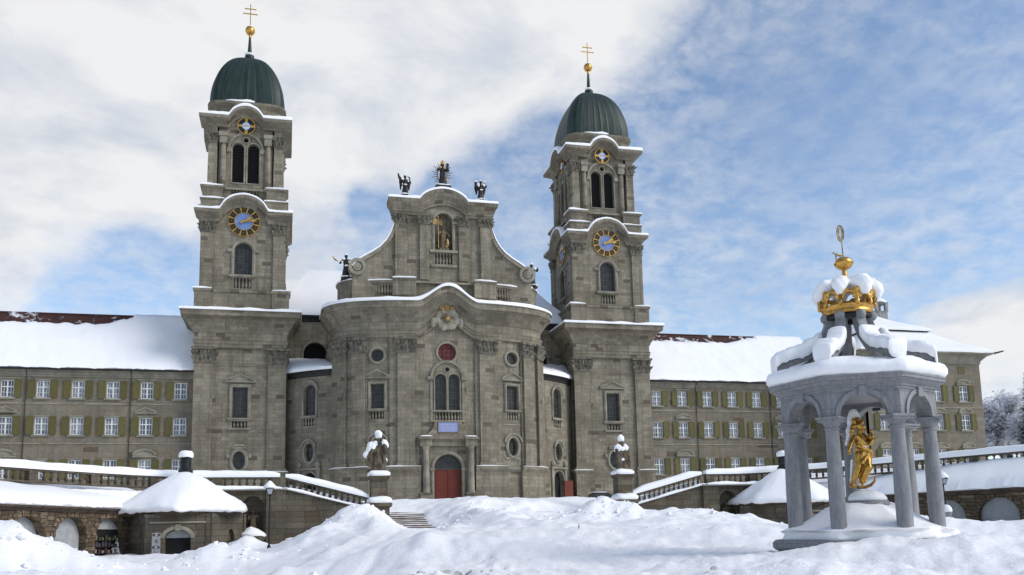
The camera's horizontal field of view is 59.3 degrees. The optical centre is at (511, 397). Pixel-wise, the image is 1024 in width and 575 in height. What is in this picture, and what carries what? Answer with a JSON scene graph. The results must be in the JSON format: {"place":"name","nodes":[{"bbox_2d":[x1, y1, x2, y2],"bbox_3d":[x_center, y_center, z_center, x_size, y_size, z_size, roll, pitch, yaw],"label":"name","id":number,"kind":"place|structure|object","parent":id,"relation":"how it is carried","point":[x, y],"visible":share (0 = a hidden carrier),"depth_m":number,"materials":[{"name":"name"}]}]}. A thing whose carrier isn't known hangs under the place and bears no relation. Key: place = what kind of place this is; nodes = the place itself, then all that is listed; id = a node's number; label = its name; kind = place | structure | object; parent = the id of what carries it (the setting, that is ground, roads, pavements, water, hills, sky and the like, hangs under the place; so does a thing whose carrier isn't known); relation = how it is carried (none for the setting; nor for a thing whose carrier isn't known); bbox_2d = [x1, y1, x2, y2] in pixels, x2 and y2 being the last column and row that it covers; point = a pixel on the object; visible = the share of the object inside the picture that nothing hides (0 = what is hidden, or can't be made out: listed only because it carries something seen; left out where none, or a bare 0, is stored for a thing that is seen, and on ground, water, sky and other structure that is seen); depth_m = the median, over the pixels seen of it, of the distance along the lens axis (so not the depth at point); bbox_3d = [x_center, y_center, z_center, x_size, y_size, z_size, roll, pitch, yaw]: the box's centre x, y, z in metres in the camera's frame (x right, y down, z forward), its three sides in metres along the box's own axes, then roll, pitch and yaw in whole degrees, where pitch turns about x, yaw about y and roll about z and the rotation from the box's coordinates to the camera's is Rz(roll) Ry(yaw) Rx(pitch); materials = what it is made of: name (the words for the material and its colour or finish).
{"place":"outdoors","nodes":[
{"label":"outdoors","id":0,"kind":"place"},
{"bbox_2d":[0,480,1023,574],"bbox_3d":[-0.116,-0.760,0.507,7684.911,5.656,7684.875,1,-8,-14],"label":"snowy ground","id":1,"kind":"structure","parent":0,"point":[526,539],"depth_m":37.66,"materials":[{"name":"white snow"}]},
{"bbox_2d":[0,481,135,555],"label":"shop arcade","id":2,"kind":"object","parent":1,"relation":"on","point":[95,524],"visible":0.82,"depth_m":57.11,"materials":[{"name":"brown"}]},
{"bbox_2d":[0,311,193,490],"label":"monastery wing","id":3,"kind":"structure","parent":1,"relation":"on","point":[106,390],"depth_m":98.10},
{"bbox_2d":[0,458,16,478],"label":"window","id":4,"kind":"structure","parent":3,"relation":"in","point":[2,472],"depth_m":94.53,"materials":[{"name":"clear glass"}]},
{"bbox_2d":[0,415,19,436],"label":"window","id":5,"kind":"structure","parent":3,"relation":"in","point":[9,425],"depth_m":95.26,"materials":[{"name":"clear glass"}]},
{"bbox_2d":[0,378,21,398],"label":"window","id":6,"kind":"structure","parent":3,"relation":"in","point":[11,388],"depth_m":95.80,"materials":[{"name":"clear glass"}]},
{"bbox_2d":[23,458,53,480],"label":"window","id":7,"kind":"structure","parent":3,"relation":"in","point":[40,474],"depth_m":95.38,"materials":[{"name":"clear glass"}]},
{"bbox_2d":[25,415,55,436],"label":"window","id":8,"kind":"structure","parent":3,"relation":"in","point":[45,425],"depth_m":96.01,"materials":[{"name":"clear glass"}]},
{"bbox_2d":[27,379,57,398],"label":"window","id":9,"kind":"structure","parent":3,"relation":"in","point":[45,389],"depth_m":96.57,"materials":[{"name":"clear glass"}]},
{"bbox_2d":[59,458,89,479],"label":"window","id":10,"kind":"structure","parent":3,"relation":"in","point":[81,461],"depth_m":96.22,"materials":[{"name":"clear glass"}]},
{"bbox_2d":[61,415,91,436],"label":"window","id":11,"kind":"structure","parent":3,"relation":"in","point":[80,426],"depth_m":96.85,"materials":[{"name":"clear glass"}]},
{"bbox_2d":[63,379,92,399],"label":"window","id":12,"kind":"structure","parent":3,"relation":"in","point":[81,389],"depth_m":97.42,"materials":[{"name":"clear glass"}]},
{"bbox_2d":[95,458,123,479],"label":"window","id":13,"kind":"structure","parent":3,"relation":"in","point":[108,462],"depth_m":97.11,"materials":[{"name":"clear glass"}]},
{"bbox_2d":[96,416,125,436],"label":"window","id":14,"kind":"structure","parent":3,"relation":"in","point":[114,427],"depth_m":97.71,"materials":[{"name":"clear glass"}]},
{"bbox_2d":[98,380,126,399],"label":"window","id":15,"kind":"structure","parent":3,"relation":"in","point":[116,389],"depth_m":98.28,"materials":[{"name":"clear glass"}]},
{"bbox_2d":[129,458,158,479],"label":"window","id":16,"kind":"structure","parent":3,"relation":"in","point":[143,463],"depth_m":97.97,"materials":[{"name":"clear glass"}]},
{"bbox_2d":[131,416,159,436],"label":"window","id":17,"kind":"structure","parent":3,"relation":"in","point":[147,427],"depth_m":98.55,"materials":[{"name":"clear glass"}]},
{"bbox_2d":[132,380,160,400],"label":"window","id":18,"kind":"structure","parent":3,"relation":"in","point":[149,392],"depth_m":99.10,"materials":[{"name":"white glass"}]},
{"bbox_2d":[164,458,179,469],"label":"window","id":19,"kind":"structure","parent":3,"relation":"in","point":[174,463],"depth_m":98.64,"materials":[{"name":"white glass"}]},
{"bbox_2d":[165,416,187,436],"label":"window","id":20,"kind":"structure","parent":3,"relation":"in","point":[175,426],"depth_m":99.37,"materials":[{"name":"white glass"}]},
{"bbox_2d":[166,381,188,400],"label":"window","id":21,"kind":"structure","parent":3,"relation":"in","point":[180,393],"depth_m":99.93,"materials":[{"name":"white glass"}]},
{"bbox_2d":[151,532,160,553],"bbox_3d":[-23.460,10.121,59.197,0.520,2.500,0.130,1,-8,-14],"label":"postcard rack","id":22,"kind":"object","parent":1,"relation":"on","point":[156,537],"visible":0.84,"depth_m":59.23,"materials":[{"name":"paper"}]},
{"bbox_2d":[118,450,247,554],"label":"shop pavilion","id":23,"kind":"structure","parent":1,"relation":"on","point":[184,508],"depth_m":60.88,"materials":[{"name":"stone"}]},
{"bbox_2d":[165,530,190,553],"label":"doorway","id":24,"kind":"structure","parent":23,"relation":"in","point":[177,541],"depth_m":60.73,"materials":[{"name":"black"}]},
{"bbox_2d":[178,4,301,487],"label":"church tower","id":25,"kind":"structure","parent":1,"relation":"on","point":[242,320],"depth_m":101.84,"materials":[{"name":"stone"}]},
{"bbox_2d":[226,444,251,470],"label":"window","id":26,"kind":"structure","parent":25,"relation":"in","point":[239,461],"depth_m":99.13,"materials":[{"name":"grey stone"}]},
{"bbox_2d":[225,373,255,429],"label":"window","id":27,"kind":"structure","parent":25,"relation":"in","point":[239,412],"depth_m":100.15,"materials":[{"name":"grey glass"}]},
{"bbox_2d":[227,240,258,288],"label":"window","id":28,"kind":"structure","parent":25,"relation":"in","point":[243,266],"depth_m":102.77,"materials":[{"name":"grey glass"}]},
{"bbox_2d":[241,527,265,541],"bbox_3d":[-18.860,10.676,65.135,2.040,2.702,2.040,1,-8,-14],"label":"wall basin","id":29,"kind":"object","parent":1,"relation":"on","point":[258,534],"depth_m":64.61,"materials":[{"name":"stone"}]},
{"bbox_2d":[263,481,276,547],"bbox_3d":[-16.304,8.210,60.417,0.880,5.327,0.880,1,-8,-14],"label":"street lamp","id":30,"kind":"object","parent":1,"relation":"on","point":[269,486],"visible":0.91,"depth_m":60.45,"materials":[{"name":"metal"}]},
{"bbox_2d":[216,485,359,543],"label":"terrace wall","id":31,"kind":"structure","parent":1,"relation":"on","point":[294,512],"depth_m":67.02,"materials":[{"name":"stone"}]},
{"bbox_2d":[0,459,368,504],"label":"balustrade","id":32,"kind":"object","parent":31,"relation":"on","point":[92,473],"visible":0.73,"depth_m":63.60,"materials":[{"name":"stone"}]},
{"bbox_2d":[246,511,258,527],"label":"niche statue","id":33,"kind":"object","parent":31,"relation":"in","point":[252,518],"visible":0.62,"depth_m":66.54,"materials":[{"name":"stone"}]},
{"bbox_2d":[366,470,392,516],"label":"statue pillar","id":34,"kind":"structure","parent":1,"relation":"on","point":[379,499],"depth_m":68.44,"materials":[{"name":"stone"}]},
{"bbox_2d":[363,430,388,471],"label":"robed statue","id":35,"kind":"object","parent":34,"relation":"on","point":[376,451],"visible":0.98,"depth_m":69.11,"materials":[{"name":"stone"}]},
{"bbox_2d":[390,512,435,527],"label":"stone steps","id":36,"kind":"structure","parent":1,"relation":"on","point":[411,520],"depth_m":69.12,"materials":[{"name":"grey stone"}]},
{"bbox_2d":[285,186,575,500],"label":"abbey church","id":37,"kind":"structure","parent":1,"relation":"on","point":[446,373],"depth_m":99.33,"materials":[{"name":"stone"}]},
{"bbox_2d":[301,439,315,463],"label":"window","id":38,"kind":"structure","parent":37,"relation":"in","point":[311,450],"depth_m":100.10,"materials":[{"name":"grey stone"}]},
{"bbox_2d":[300,380,318,425],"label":"window","id":39,"kind":"structure","parent":37,"relation":"in","point":[312,391],"depth_m":100.96,"materials":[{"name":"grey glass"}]},
{"bbox_2d":[301,340,327,358],"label":"clerestory window","id":40,"kind":"structure","parent":37,"relation":"in","point":[313,351],"depth_m":108.18,"materials":[{"name":"black"}]},
{"bbox_2d":[332,253,351,280],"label":"stone statue","id":41,"kind":"object","parent":37,"relation":"on","point":[345,261],"visible":0.84,"depth_m":99.83,"materials":[{"name":"grey stone"}]},
{"bbox_2d":[368,346,385,363],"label":"window","id":42,"kind":"structure","parent":37,"relation":"in","point":[378,357],"depth_m":97.42,"materials":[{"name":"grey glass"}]},
{"bbox_2d":[364,369,389,418],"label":"window","id":43,"kind":"structure","parent":37,"relation":"in","point":[379,392],"depth_m":96.97,"materials":[{"name":"grey glass"}]},
{"bbox_2d":[366,432,387,457],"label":"window","id":44,"kind":"structure","parent":37,"relation":"in","point":[372,436],"depth_m":95.98,"materials":[{"name":"grey stone"}]},
{"bbox_2d":[397,173,410,194],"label":"stone statue","id":45,"kind":"object","parent":37,"relation":"on","point":[405,181],"visible":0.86,"depth_m":101.72,"materials":[{"name":"grey stone"}]},
{"bbox_2d":[432,216,449,249],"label":"niche saint","id":46,"kind":"object","parent":37,"relation":"on","point":[444,243],"visible":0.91,"depth_m":101.67,"materials":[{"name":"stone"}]},
{"bbox_2d":[434,372,447,409],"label":"window","id":47,"kind":"structure","parent":37,"relation":"in","point":[440,399],"depth_m":98.07,"materials":[{"name":"grey glass"}]},
{"bbox_2d":[432,160,452,187],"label":"summit madonna","id":48,"kind":"object","parent":37,"relation":"on","point":[442,178],"visible":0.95,"depth_m":103.14,"materials":[{"name":"grey stone"}]},
{"bbox_2d":[436,341,457,363],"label":"rose window","id":49,"kind":"structure","parent":37,"relation":"in","point":[444,351],"depth_m":98.72,"materials":[{"name":"red glass"}]},
{"bbox_2d":[434,469,460,498],"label":"door","id":50,"kind":"structure","parent":37,"relation":"in","point":[447,482],"depth_m":97.04,"materials":[{"name":"red wood"}]},
{"bbox_2d":[447,373,460,409],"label":"window","id":51,"kind":"structure","parent":37,"relation":"in","point":[453,382],"depth_m":98.45,"materials":[{"name":"grey glass"}]},
{"bbox_2d":[474,180,486,199],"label":"stone statue","id":52,"kind":"object","parent":37,"relation":"on","point":[480,188],"visible":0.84,"depth_m":103.85,"materials":[{"name":"grey stone"}]},
{"bbox_2d":[504,350,519,366],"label":"window","id":53,"kind":"structure","parent":37,"relation":"in","point":[509,359],"depth_m":101.25,"materials":[{"name":"grey stone"}]},
{"bbox_2d":[502,372,522,419],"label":"window","id":54,"kind":"structure","parent":37,"relation":"in","point":[509,392],"depth_m":100.66,"materials":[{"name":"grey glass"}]},
{"bbox_2d":[504,433,522,459],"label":"window","id":55,"kind":"structure","parent":37,"relation":"in","point":[510,446],"depth_m":99.76,"materials":[{"name":"grey stone"}]},
{"bbox_2d":[530,263,537,288],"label":"stone statue","id":56,"kind":"object","parent":37,"relation":"on","point":[534,285],"visible":0.46,"depth_m":104.95,"materials":[{"name":"stone"}]},
{"bbox_2d":[543,350,548,363],"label":"clerestory window","id":57,"kind":"structure","parent":37,"relation":"in","point":[546,354],"depth_m":114.48,"materials":[{"name":"black stone"}]},
{"bbox_2d":[550,385,563,427],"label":"window","id":58,"kind":"structure","parent":37,"relation":"in","point":[554,395],"depth_m":108.05,"materials":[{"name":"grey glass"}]},
{"bbox_2d":[553,440,563,463],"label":"window","id":59,"kind":"structure","parent":37,"relation":"in","point":[556,451],"depth_m":107.23,"materials":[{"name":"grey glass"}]},
{"bbox_2d":[564,481,572,496],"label":"side door","id":60,"kind":"structure","parent":37,"relation":"in","point":[568,485],"depth_m":107.05,"materials":[{"name":"red wood"}]},
{"bbox_2d":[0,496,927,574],"bbox_3d":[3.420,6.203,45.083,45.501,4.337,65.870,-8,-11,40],"label":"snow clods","id":61,"kind":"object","parent":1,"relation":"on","point":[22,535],"visible":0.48,"depth_m":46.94,"materials":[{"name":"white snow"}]},
{"bbox_2d":[408,566,719,574],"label":"dirty snow crumbs","id":62,"kind":"object","parent":1,"relation":"on","point":[491,570],"visible":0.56,"depth_m":9.01,"materials":[{"name":"white snow"}]},
{"bbox_2d":[587,492,611,497],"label":"parked car","id":63,"kind":"object","parent":1,"relation":"on","point":[596,494],"visible":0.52,"depth_m":93.47,"materials":[{"name":"grey paint"}]},
{"bbox_2d":[543,43,664,496],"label":"church tower","id":64,"kind":"structure","parent":1,"relation":"on","point":[604,332],"depth_m":112.82,"materials":[{"name":"stone"}]},
{"bbox_2d":[557,267,566,310],"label":"window","id":65,"kind":"structure","parent":64,"relation":"in","point":[563,300],"depth_m":116.61,"materials":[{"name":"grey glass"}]},
{"bbox_2d":[594,259,620,303],"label":"window","id":66,"kind":"structure","parent":64,"relation":"in","point":[605,276],"depth_m":113.43,"materials":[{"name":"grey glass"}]},
{"bbox_2d":[604,445,615,469],"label":"window","id":67,"kind":"structure","parent":64,"relation":"in","point":[610,457],"depth_m":109.59,"materials":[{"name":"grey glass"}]},
{"bbox_2d":[599,381,625,431],"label":"window","id":68,"kind":"structure","parent":64,"relation":"in","point":[610,400],"depth_m":110.80,"materials":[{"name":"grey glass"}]},
{"bbox_2d":[610,469,638,502],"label":"statue pillar","id":69,"kind":"structure","parent":1,"relation":"on","point":[622,485],"depth_m":73.34,"materials":[{"name":"stone"}]},
{"bbox_2d":[614,434,630,468],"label":"robed statue","id":70,"kind":"object","parent":69,"relation":"on","point":[622,455],"visible":0.94,"depth_m":73.96,"materials":[{"name":"stone"}]},
{"bbox_2d":[637,481,757,513],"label":"terrace wall","id":71,"kind":"structure","parent":1,"relation":"on","point":[716,496],"depth_m":75.05,"materials":[{"name":"stone"}]},
{"bbox_2d":[722,503,731,512],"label":"niche statue","id":72,"kind":"object","parent":71,"relation":"in","point":[726,509],"visible":0.34,"depth_m":75.97,"materials":[{"name":"stone"}]},
{"bbox_2d":[633,444,1023,500],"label":"balustrade","id":73,"kind":"object","parent":71,"relation":"on","point":[752,473],"visible":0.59,"depth_m":74.59,"materials":[{"name":"stone"}]},
{"bbox_2d":[649,333,826,490],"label":"monastery wing","id":74,"kind":"structure","parent":1,"relation":"on","point":[715,403],"depth_m":115.88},
{"bbox_2d":[650,389,667,406],"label":"window","id":75,"kind":"structure","parent":74,"relation":"in","point":[655,394],"depth_m":113.82,"materials":[{"name":"white glass"}]},
{"bbox_2d":[652,421,669,438],"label":"window","id":76,"kind":"structure","parent":74,"relation":"in","point":[658,431],"depth_m":113.23,"materials":[{"name":"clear glass"}]},
{"bbox_2d":[653,457,671,475],"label":"window","id":77,"kind":"structure","parent":74,"relation":"in","point":[658,463],"depth_m":112.60,"materials":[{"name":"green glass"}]},
{"bbox_2d":[672,390,693,406],"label":"window","id":78,"kind":"structure","parent":74,"relation":"in","point":[678,398],"depth_m":114.60,"materials":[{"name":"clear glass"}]},
{"bbox_2d":[673,421,694,438],"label":"window","id":79,"kind":"structure","parent":74,"relation":"in","point":[680,428],"depth_m":114.04,"materials":[{"name":"clear glass"}]},
{"bbox_2d":[675,457,696,473],"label":"window","id":80,"kind":"structure","parent":74,"relation":"in","point":[681,465],"depth_m":113.40,"materials":[{"name":"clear glass"}]},
{"bbox_2d":[697,390,718,407],"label":"window","id":81,"kind":"structure","parent":74,"relation":"in","point":[703,396],"depth_m":115.41,"materials":[{"name":"clear glass"}]},
{"bbox_2d":[698,421,719,438],"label":"window","id":82,"kind":"structure","parent":74,"relation":"in","point":[705,429],"depth_m":114.88,"materials":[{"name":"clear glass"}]},
{"bbox_2d":[700,457,721,473],"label":"window","id":83,"kind":"structure","parent":74,"relation":"in","point":[705,464],"depth_m":114.26,"materials":[{"name":"clear glass"}]},
{"bbox_2d":[722,391,742,407],"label":"window","id":84,"kind":"structure","parent":74,"relation":"in","point":[728,397],"depth_m":116.29,"materials":[{"name":"clear glass"}]},
{"bbox_2d":[723,421,744,438],"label":"window","id":85,"kind":"structure","parent":74,"relation":"in","point":[730,429],"depth_m":115.72,"materials":[{"name":"clear glass"}]},
{"bbox_2d":[725,457,746,467],"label":"window","id":86,"kind":"structure","parent":74,"relation":"in","point":[731,462],"depth_m":115.13,"materials":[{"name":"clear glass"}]},
{"bbox_2d":[746,391,766,407],"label":"window","id":87,"kind":"structure","parent":74,"relation":"in","point":[753,397],"depth_m":117.13,"materials":[{"name":"clear glass"}]},
{"bbox_2d":[748,421,769,438],"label":"window","id":88,"kind":"structure","parent":74,"relation":"in","point":[754,427],"depth_m":116.57,"materials":[{"name":"clear glass"}]},
{"bbox_2d":[750,457,770,474],"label":"window","id":89,"kind":"structure","parent":74,"relation":"in","point":[756,461],"depth_m":115.98,"materials":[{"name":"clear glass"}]},
{"bbox_2d":[770,393,780,408],"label":"window","id":90,"kind":"structure","parent":74,"relation":"in","point":[775,402],"depth_m":117.51,"materials":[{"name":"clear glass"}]},
{"bbox_2d":[772,422,783,438],"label":"window","id":91,"kind":"structure","parent":74,"relation":"in","point":[778,434],"depth_m":116.97,"materials":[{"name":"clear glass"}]},
{"bbox_2d":[806,422,816,438],"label":"window","id":92,"kind":"structure","parent":74,"relation":"in","point":[813,425],"depth_m":118.32,"materials":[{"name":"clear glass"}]},
{"bbox_2d":[808,457,819,472],"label":"window","id":93,"kind":"structure","parent":74,"relation":"in","point":[815,460],"depth_m":117.74,"materials":[{"name":"clear glass"}]},
{"bbox_2d":[727,450,828,523],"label":"shop pavilion","id":94,"kind":"structure","parent":1,"relation":"on","point":[764,497],"depth_m":72.97,"materials":[{"name":"stone"}]},
{"bbox_2d":[766,225,959,551],"bbox_3d":[11.052,-0.194,28.873,5.598,11.198,5.515,1,-8,-14],"label":"fountain canopy","id":95,"kind":"object","parent":1,"relation":"on","point":[899,379],"visible":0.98,"depth_m":27.52,"materials":[{"name":"grey stone"}]},
{"bbox_2d":[845,409,876,488],"bbox_3d":[10.949,1.589,28.344,1.046,2.563,0.637,1,-8,-14],"label":"gilded madonna","id":96,"kind":"object","parent":95,"relation":"on","point":[861,440],"visible":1,"depth_m":28.23,"materials":[{"name":"gold metal"}]},
{"bbox_2d":[809,457,1023,520],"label":"shop arcade","id":97,"kind":"object","parent":1,"relation":"on","point":[988,490],"visible":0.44,"depth_m":67.03},
{"bbox_2d":[834,298,1003,471],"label":"corner pavilion","id":98,"kind":"structure","parent":1,"relation":"on","point":[959,405],"depth_m":115.55,"materials":[{"name":"stone"}]},
{"bbox_2d":[874,408,889,430],"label":"window","id":99,"kind":"structure","parent":98,"relation":"in","point":[880,425],"depth_m":112.30,"materials":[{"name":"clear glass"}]},
{"bbox_2d":[877,442,892,466],"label":"window","id":100,"kind":"structure","parent":98,"relation":"in","point":[885,450],"depth_m":111.91,"materials":[{"name":"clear glass"}]},
{"bbox_2d":[912,442,924,464],"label":"window","id":101,"kind":"structure","parent":98,"relation":"in","point":[916,445],"depth_m":113.04,"materials":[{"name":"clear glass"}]},
{"bbox_2d":[935,383,948,402],"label":"window","id":102,"kind":"structure","parent":98,"relation":"in","point":[944,388],"depth_m":115.16,"materials":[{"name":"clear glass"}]},
{"bbox_2d":[936,407,950,430],"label":"window","id":103,"kind":"structure","parent":98,"relation":"in","point":[940,411],"depth_m":114.60,"materials":[{"name":"clear glass"}]},
{"bbox_2d":[938,442,953,463],"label":"window","id":104,"kind":"structure","parent":98,"relation":"in","point":[942,446],"depth_m":113.98,"materials":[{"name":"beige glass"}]},
{"bbox_2d":[958,367,964,373],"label":"blind window","id":105,"kind":"structure","parent":98,"relation":"in","point":[961,370],"depth_m":116.33,"materials":[{"name":"paint"}]},
{"bbox_2d":[953,379,974,402],"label":"window","id":106,"kind":"structure","parent":98,"relation":"in","point":[960,389],"depth_m":116.03,"materials":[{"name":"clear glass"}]},
{"bbox_2d":[956,407,977,431],"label":"window","id":107,"kind":"structure","parent":98,"relation":"in","point":[963,421],"depth_m":115.49,"materials":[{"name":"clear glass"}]},
{"bbox_2d":[959,442,980,461],"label":"window","id":108,"kind":"structure","parent":98,"relation":"in","point":[967,445],"depth_m":114.85,"materials":[{"name":"beige glass"}]},
{"bbox_2d":[941,471,948,504],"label":"street lamp","id":109,"kind":"object","parent":1,"relation":"on","point":[945,476],"visible":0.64,"depth_m":67.37,"materials":[{"name":"metal"}]},
{"bbox_2d":[945,505,951,516],"bbox_3d":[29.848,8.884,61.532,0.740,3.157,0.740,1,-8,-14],"label":"litter bin","id":110,"kind":"object","parent":1,"relation":"on","point":[948,510],"visible":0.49,"depth_m":61.39,"materials":[{"name":"grey stone"}]},
{"bbox_2d":[982,393,1010,457],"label":"frosted tree","id":111,"kind":"object","parent":1,"relation":"on","point":[994,412],"visible":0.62,"depth_m":148.64,"materials":[{"name":"white plant"}]},
{"bbox_2d":[983,389,1023,457],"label":"frosted tree","id":112,"kind":"object","parent":1,"relation":"on","point":[1010,400],"visible":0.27,"depth_m":148.78,"materials":[{"name":"white plant"}]},
{"bbox_2d":[1001,405,1023,444],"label":"frosted tree","id":113,"kind":"object","parent":1,"relation":"on","point":[1014,419],"visible":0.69,"depth_m":145.44,"materials":[{"name":"white plant"}]},
{"bbox_2d":[1007,387,1023,456],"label":"frosted tree","id":114,"kind":"object","parent":1,"relation":"on","point":[1015,444],"visible":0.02,"depth_m":153.09,"materials":[{"name":"white plant"}]},
{"bbox_2d":[1013,377,1023,456],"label":"frosted tree","id":115,"kind":"object","parent":1,"relation":"on","point":[1021,429],"visible":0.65,"depth_m":140.67,"materials":[{"name":"white plant"}]},
{"bbox_2d":[0,0,1023,458],"label":"sky","id":116,"kind":"structure","parent":0,"point":[763,128],"materials":[{"name":"blue"}]}
]}

